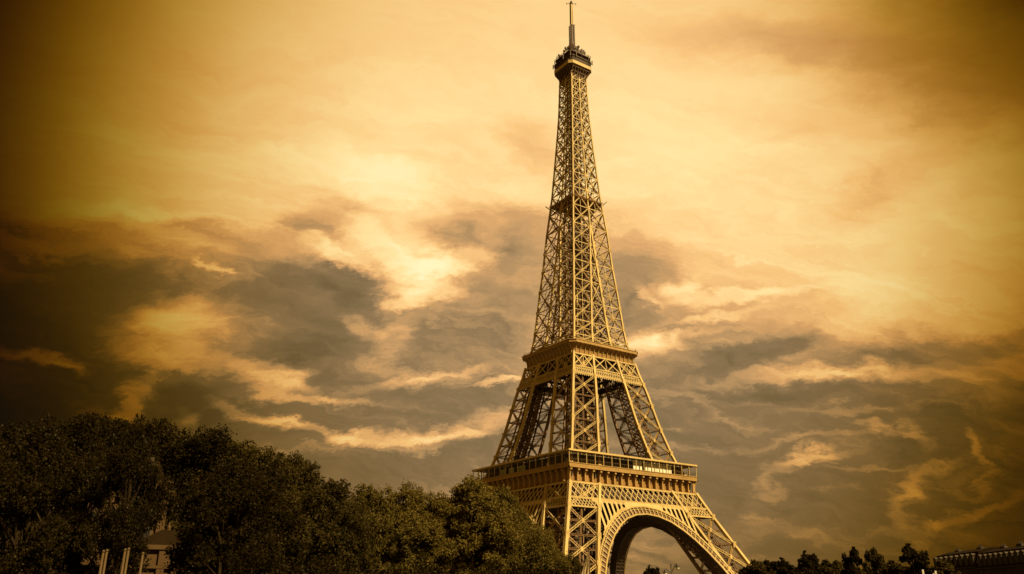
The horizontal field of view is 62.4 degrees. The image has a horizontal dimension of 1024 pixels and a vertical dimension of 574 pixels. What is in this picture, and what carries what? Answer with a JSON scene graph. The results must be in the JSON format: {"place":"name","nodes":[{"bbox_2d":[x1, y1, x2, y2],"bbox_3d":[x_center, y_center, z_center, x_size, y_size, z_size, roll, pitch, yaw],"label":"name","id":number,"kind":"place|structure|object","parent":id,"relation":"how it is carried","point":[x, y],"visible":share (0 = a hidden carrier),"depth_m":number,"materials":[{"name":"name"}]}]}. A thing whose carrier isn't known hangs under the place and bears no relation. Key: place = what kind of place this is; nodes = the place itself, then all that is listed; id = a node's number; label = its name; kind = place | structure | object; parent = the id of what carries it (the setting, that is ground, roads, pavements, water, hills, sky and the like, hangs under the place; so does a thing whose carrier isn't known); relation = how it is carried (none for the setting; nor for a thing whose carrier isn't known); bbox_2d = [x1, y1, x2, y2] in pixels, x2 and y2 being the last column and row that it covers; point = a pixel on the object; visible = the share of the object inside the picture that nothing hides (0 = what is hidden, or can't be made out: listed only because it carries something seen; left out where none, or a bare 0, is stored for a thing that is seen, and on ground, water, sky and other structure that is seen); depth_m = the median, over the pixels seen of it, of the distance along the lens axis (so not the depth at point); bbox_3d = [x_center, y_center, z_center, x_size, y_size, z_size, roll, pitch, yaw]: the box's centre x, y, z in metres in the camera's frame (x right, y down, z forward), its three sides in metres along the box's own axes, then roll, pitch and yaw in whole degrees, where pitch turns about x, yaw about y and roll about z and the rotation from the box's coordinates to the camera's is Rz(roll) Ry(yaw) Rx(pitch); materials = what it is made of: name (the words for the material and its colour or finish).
{"place":"outdoors","nodes":[
{"label":"outdoors","id":0,"kind":"place"},
{"bbox_2d":[0,0,1023,573],"label":"sky","id":1,"kind":"structure","parent":0,"point":[317,229],"materials":[{"name":"orange"}]},
{"bbox_2d":[932,545,998,573],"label":"apartment block","id":2,"kind":"structure","parent":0,"point":[964,562],"depth_m":232.78,"materials":[{"name":"stone"}]},
{"bbox_2d":[976,541,1023,573],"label":"apartment block","id":3,"kind":"structure","parent":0,"point":[1003,559],"depth_m":213.10,"materials":[{"name":"stone"}]},
{"label":"ground","id":4,"kind":"structure","parent":0,"visible":0},
{"bbox_2d":[0,418,42,496],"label":"plane tree","id":5,"kind":"object","parent":4,"relation":"on","point":[11,434],"visible":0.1,"depth_m":70.91,"materials":[{"name":"green plant"}]},
{"bbox_2d":[0,435,43,573],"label":"plane tree","id":6,"kind":"object","parent":4,"relation":"on","point":[3,448],"visible":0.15,"depth_m":57.41,"materials":[{"name":"green plant"}]},
{"bbox_2d":[0,409,95,573],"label":"plane tree","id":7,"kind":"object","parent":4,"relation":"on","point":[35,473],"visible":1,"depth_m":47.75,"materials":[{"name":"green plant"}]},
{"bbox_2d":[41,426,120,573],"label":"plane tree","id":8,"kind":"object","parent":4,"relation":"on","point":[73,562],"visible":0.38,"depth_m":53.35,"materials":[{"name":"green plant"}]},
{"bbox_2d":[51,413,115,455],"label":"plane tree","id":9,"kind":"object","parent":4,"relation":"on","point":[76,442],"visible":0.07,"depth_m":77.71,"materials":[{"name":"green plant"}]},
{"bbox_2d":[9,456,174,571],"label":"stone mansion","id":10,"kind":"structure","parent":4,"relation":"on","point":[147,533],"depth_m":61.37,"materials":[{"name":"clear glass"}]},
{"bbox_2d":[136,515,151,538],"bbox_3d":[-26.822,17.782,61.099,1.330,2.920,0.130,9,-22,-21],"label":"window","id":11,"kind":"structure","parent":10,"relation":"in","point":[147,533],"depth_m":61.24,"materials":[{"name":"glass"}]},
{"bbox_2d":[60,411,128,443],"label":"plane tree","id":12,"kind":"object","parent":4,"relation":"on","point":[70,424],"depth_m":100.04,"materials":[{"name":"green plant"}]},
{"bbox_2d":[98,550,104,573],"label":"flagpole","id":13,"kind":"object","parent":4,"relation":"on","point":[101,562],"visible":1,"depth_m":43.16,"materials":[{"name":"white metal"}]},
{"bbox_2d":[102,549,108,573],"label":"flagpole","id":14,"kind":"object","parent":4,"relation":"on","point":[105,561],"visible":1,"depth_m":43.23,"materials":[{"name":"white metal"}]},
{"bbox_2d":[95,412,145,453],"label":"plane tree","id":15,"kind":"object","parent":4,"relation":"on","point":[120,425],"visible":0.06,"depth_m":85.75,"materials":[{"name":"green plant"}]},
{"bbox_2d":[120,548,126,573],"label":"flagpole","id":16,"kind":"object","parent":4,"relation":"on","point":[123,561],"visible":1,"depth_m":43.57,"materials":[{"name":"white metal"}]},
{"bbox_2d":[123,548,129,573],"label":"flagpole","id":17,"kind":"object","parent":4,"relation":"on","point":[126,561],"visible":1,"depth_m":43.63,"materials":[{"name":"white metal"}]},
{"bbox_2d":[70,412,188,573],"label":"plane tree","id":18,"kind":"object","parent":4,"relation":"on","point":[122,525],"visible":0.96,"depth_m":49.35,"materials":[{"name":"green plant"}]},
{"bbox_2d":[139,552,144,573],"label":"flagpole","id":19,"kind":"object","parent":4,"relation":"on","point":[141,562],"visible":1,"depth_m":43.87,"materials":[{"name":"white metal"}]},
{"bbox_2d":[112,417,172,459],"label":"plane tree","id":20,"kind":"object","parent":4,"relation":"on","point":[129,425],"visible":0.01,"depth_m":108.31,"materials":[{"name":"green plant"}]},
{"bbox_2d":[103,416,188,522],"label":"plane tree","id":21,"kind":"object","parent":4,"relation":"on","point":[156,443],"visible":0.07,"depth_m":83.82,"materials":[{"name":"green plant"}]},
{"bbox_2d":[129,523,180,573],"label":"stone turret","id":22,"kind":"object","parent":4,"relation":"on","point":[160,540],"visible":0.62,"depth_m":58.48,"materials":[{"name":"beige stone"}]},
{"bbox_2d":[166,430,191,493],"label":"plane tree","id":23,"kind":"object","parent":4,"relation":"on","point":[177,442],"depth_m":115.80,"materials":[{"name":"green plant"}]},
{"bbox_2d":[160,423,242,573],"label":"plane tree","id":24,"kind":"object","parent":4,"relation":"on","point":[195,448],"visible":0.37,"depth_m":80.22,"materials":[{"name":"green plant"}]},
{"bbox_2d":[164,438,257,540],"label":"plane tree","id":25,"kind":"object","parent":4,"relation":"on","point":[172,524],"visible":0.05,"depth_m":81.07,"materials":[{"name":"green plant"}]},
{"bbox_2d":[160,449,286,573],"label":"plane tree","id":26,"kind":"object","parent":4,"relation":"on","point":[234,489],"visible":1,"depth_m":52.26,"materials":[{"name":"green plant"}]},
{"bbox_2d":[181,445,314,573],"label":"plane tree","id":27,"kind":"object","parent":4,"relation":"on","point":[263,460],"visible":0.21,"depth_m":79.67,"materials":[{"name":"green plant"}]},
{"bbox_2d":[194,462,330,573],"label":"plane tree","id":28,"kind":"object","parent":4,"relation":"on","point":[281,518],"visible":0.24,"depth_m":66.11,"materials":[{"name":"green plant"}]},
{"bbox_2d":[248,568,301,573],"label":"bush","id":29,"kind":"object","parent":4,"relation":"on","point":[286,572],"visible":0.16,"depth_m":64.43,"materials":[{"name":"green plant"}]},
{"bbox_2d":[273,450,338,562],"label":"plane tree","id":30,"kind":"object","parent":4,"relation":"on","point":[300,464],"visible":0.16,"depth_m":87.23,"materials":[{"name":"green plant"}]},
{"bbox_2d":[275,552,357,573],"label":"bush","id":31,"kind":"object","parent":4,"relation":"on","point":[329,571],"visible":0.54,"depth_m":68.74,"materials":[{"name":"green plant"}]},
{"bbox_2d":[278,477,380,573],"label":"plane tree","id":32,"kind":"object","parent":4,"relation":"on","point":[356,537],"visible":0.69,"depth_m":81.79,"materials":[{"name":"green plant"}]},
{"bbox_2d":[308,482,414,573],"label":"plane tree","id":33,"kind":"object","parent":4,"relation":"on","point":[370,497],"visible":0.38,"depth_m":88.79,"materials":[{"name":"green plant"}]},
{"bbox_2d":[335,479,456,573],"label":"plane tree","id":34,"kind":"object","parent":4,"relation":"on","point":[413,499],"visible":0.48,"depth_m":90.39,"materials":[{"name":"green plant"}]},
{"bbox_2d":[363,554,447,573],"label":"bush","id":35,"kind":"object","parent":4,"relation":"on","point":[436,569],"visible":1,"depth_m":71.79,"materials":[{"name":"green plant"}]},
{"bbox_2d":[397,490,484,573],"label":"plane tree","id":36,"kind":"object","parent":4,"relation":"on","point":[432,506],"visible":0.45,"depth_m":91.50,"materials":[{"name":"green plant"}]},
{"bbox_2d":[443,562,497,573],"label":"bush","id":37,"kind":"object","parent":4,"relation":"on","point":[462,565],"visible":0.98,"depth_m":77.53,"materials":[{"name":"green plant"}]},
{"bbox_2d":[417,472,531,573],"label":"plane tree","id":38,"kind":"object","parent":4,"relation":"on","point":[469,501],"visible":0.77,"depth_m":91.59,"materials":[{"name":"green plant"}]},
{"bbox_2d":[473,560,544,573],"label":"bush","id":39,"kind":"object","parent":4,"relation":"on","point":[493,567],"visible":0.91,"depth_m":80.31,"materials":[{"name":"green plant"}]},
{"bbox_2d":[465,484,574,573],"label":"plane tree","id":40,"kind":"object","parent":4,"relation":"on","point":[543,536],"visible":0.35,"depth_m":93.86,"materials":[{"name":"green plant"}]},
{"bbox_2d":[523,514,533,526],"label":"plane tree","id":41,"kind":"object","parent":4,"relation":"on","point":[528,520],"visible":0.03,"depth_m":144.17,"materials":[{"name":"green plant"}]},
{"bbox_2d":[507,553,576,573],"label":"bush","id":42,"kind":"object","parent":4,"relation":"on","point":[552,571],"visible":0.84,"depth_m":90.18,"materials":[{"name":"green plant"}]},
{"bbox_2d":[521,520,575,573],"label":"plane tree","id":43,"kind":"object","parent":4,"relation":"on","point":[552,543],"visible":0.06,"depth_m":107.48,"materials":[{"name":"green plant"}]},
{"bbox_2d":[565,553,583,573],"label":"plane tree","id":44,"kind":"object","parent":4,"relation":"on","point":[576,564],"visible":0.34,"depth_m":111.07,"materials":[{"name":"green plant"}]},
{"bbox_2d":[588,547,589,573],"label":"banner pole","id":45,"kind":"object","parent":4,"relation":"on","point":[589,559],"visible":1,"depth_m":66.42,"materials":[{"name":"grey metal"}]},
{"bbox_2d":[582,552,588,573],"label":"flag","id":46,"kind":"object","parent":45,"relation":"attached to","point":[585,569],"visible":1,"depth_m":66.29,"materials":[{"name":"beige fabric"}]},
{"bbox_2d":[472,1,751,573],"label":"lattice tower","id":47,"kind":"structure","parent":4,"relation":"on","point":[601,497],"depth_m":381.78,"materials":[{"name":"metal"}]},
{"bbox_2d":[643,565,659,573],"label":"distant tree","id":48,"kind":"object","parent":4,"relation":"on","point":[648,570],"visible":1,"depth_m":280.78,"materials":[{"name":"green plant"}]},
{"bbox_2d":[663,564,678,573],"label":"street lamp","id":49,"kind":"object","parent":4,"relation":"on","point":[671,571],"visible":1,"depth_m":56.01,"materials":[{"name":"grey metal"}]},
{"bbox_2d":[738,559,775,573],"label":"distant tree","id":50,"kind":"object","parent":4,"relation":"on","point":[756,567],"visible":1,"depth_m":234.28,"materials":[{"name":"green plant"}]},
{"bbox_2d":[763,557,795,573],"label":"distant tree","id":51,"kind":"object","parent":4,"relation":"on","point":[782,566],"visible":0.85,"depth_m":237.79,"materials":[{"name":"green plant"}]},
{"bbox_2d":[790,564,808,573],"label":"distant tree","id":52,"kind":"object","parent":4,"relation":"on","point":[798,570],"visible":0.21,"depth_m":260.07,"materials":[{"name":"green plant"}]},
{"bbox_2d":[797,550,823,573],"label":"distant tree","id":53,"kind":"object","parent":4,"relation":"on","point":[809,563],"visible":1,"depth_m":224.04,"materials":[{"name":"green plant"}]},
{"bbox_2d":[819,558,841,573],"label":"distant tree","id":54,"kind":"object","parent":4,"relation":"on","point":[827,566],"visible":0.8,"depth_m":232.37,"materials":[{"name":"green plant"}]},
{"bbox_2d":[837,561,865,573],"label":"distant tree","id":55,"kind":"object","parent":4,"relation":"on","point":[842,568],"visible":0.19,"depth_m":251.81,"materials":[{"name":"green plant"}]},
{"bbox_2d":[840,546,877,573],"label":"distant tree","id":56,"kind":"object","parent":4,"relation":"on","point":[851,561],"visible":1,"depth_m":212.00,"materials":[{"name":"green plant"}]},
{"bbox_2d":[861,547,892,573],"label":"distant tree","id":57,"kind":"object","parent":4,"relation":"on","point":[873,558],"visible":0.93,"depth_m":210.44,"materials":[{"name":"green plant"}]},
{"bbox_2d":[878,560,908,573],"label":"distant tree","id":58,"kind":"object","parent":4,"relation":"on","point":[898,568],"visible":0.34,"depth_m":241.77,"materials":[{"name":"green plant"}]},
{"bbox_2d":[880,543,939,573],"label":"distant tree","id":59,"kind":"object","parent":4,"relation":"on","point":[920,563],"visible":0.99,"depth_m":196.26,"materials":[{"name":"green plant"}]},
{"bbox_2d":[929,559,960,573],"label":"distant tree","id":60,"kind":"object","parent":4,"relation":"on","point":[943,567],"visible":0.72,"depth_m":199.02,"materials":[{"name":"green plant"}]}
]}

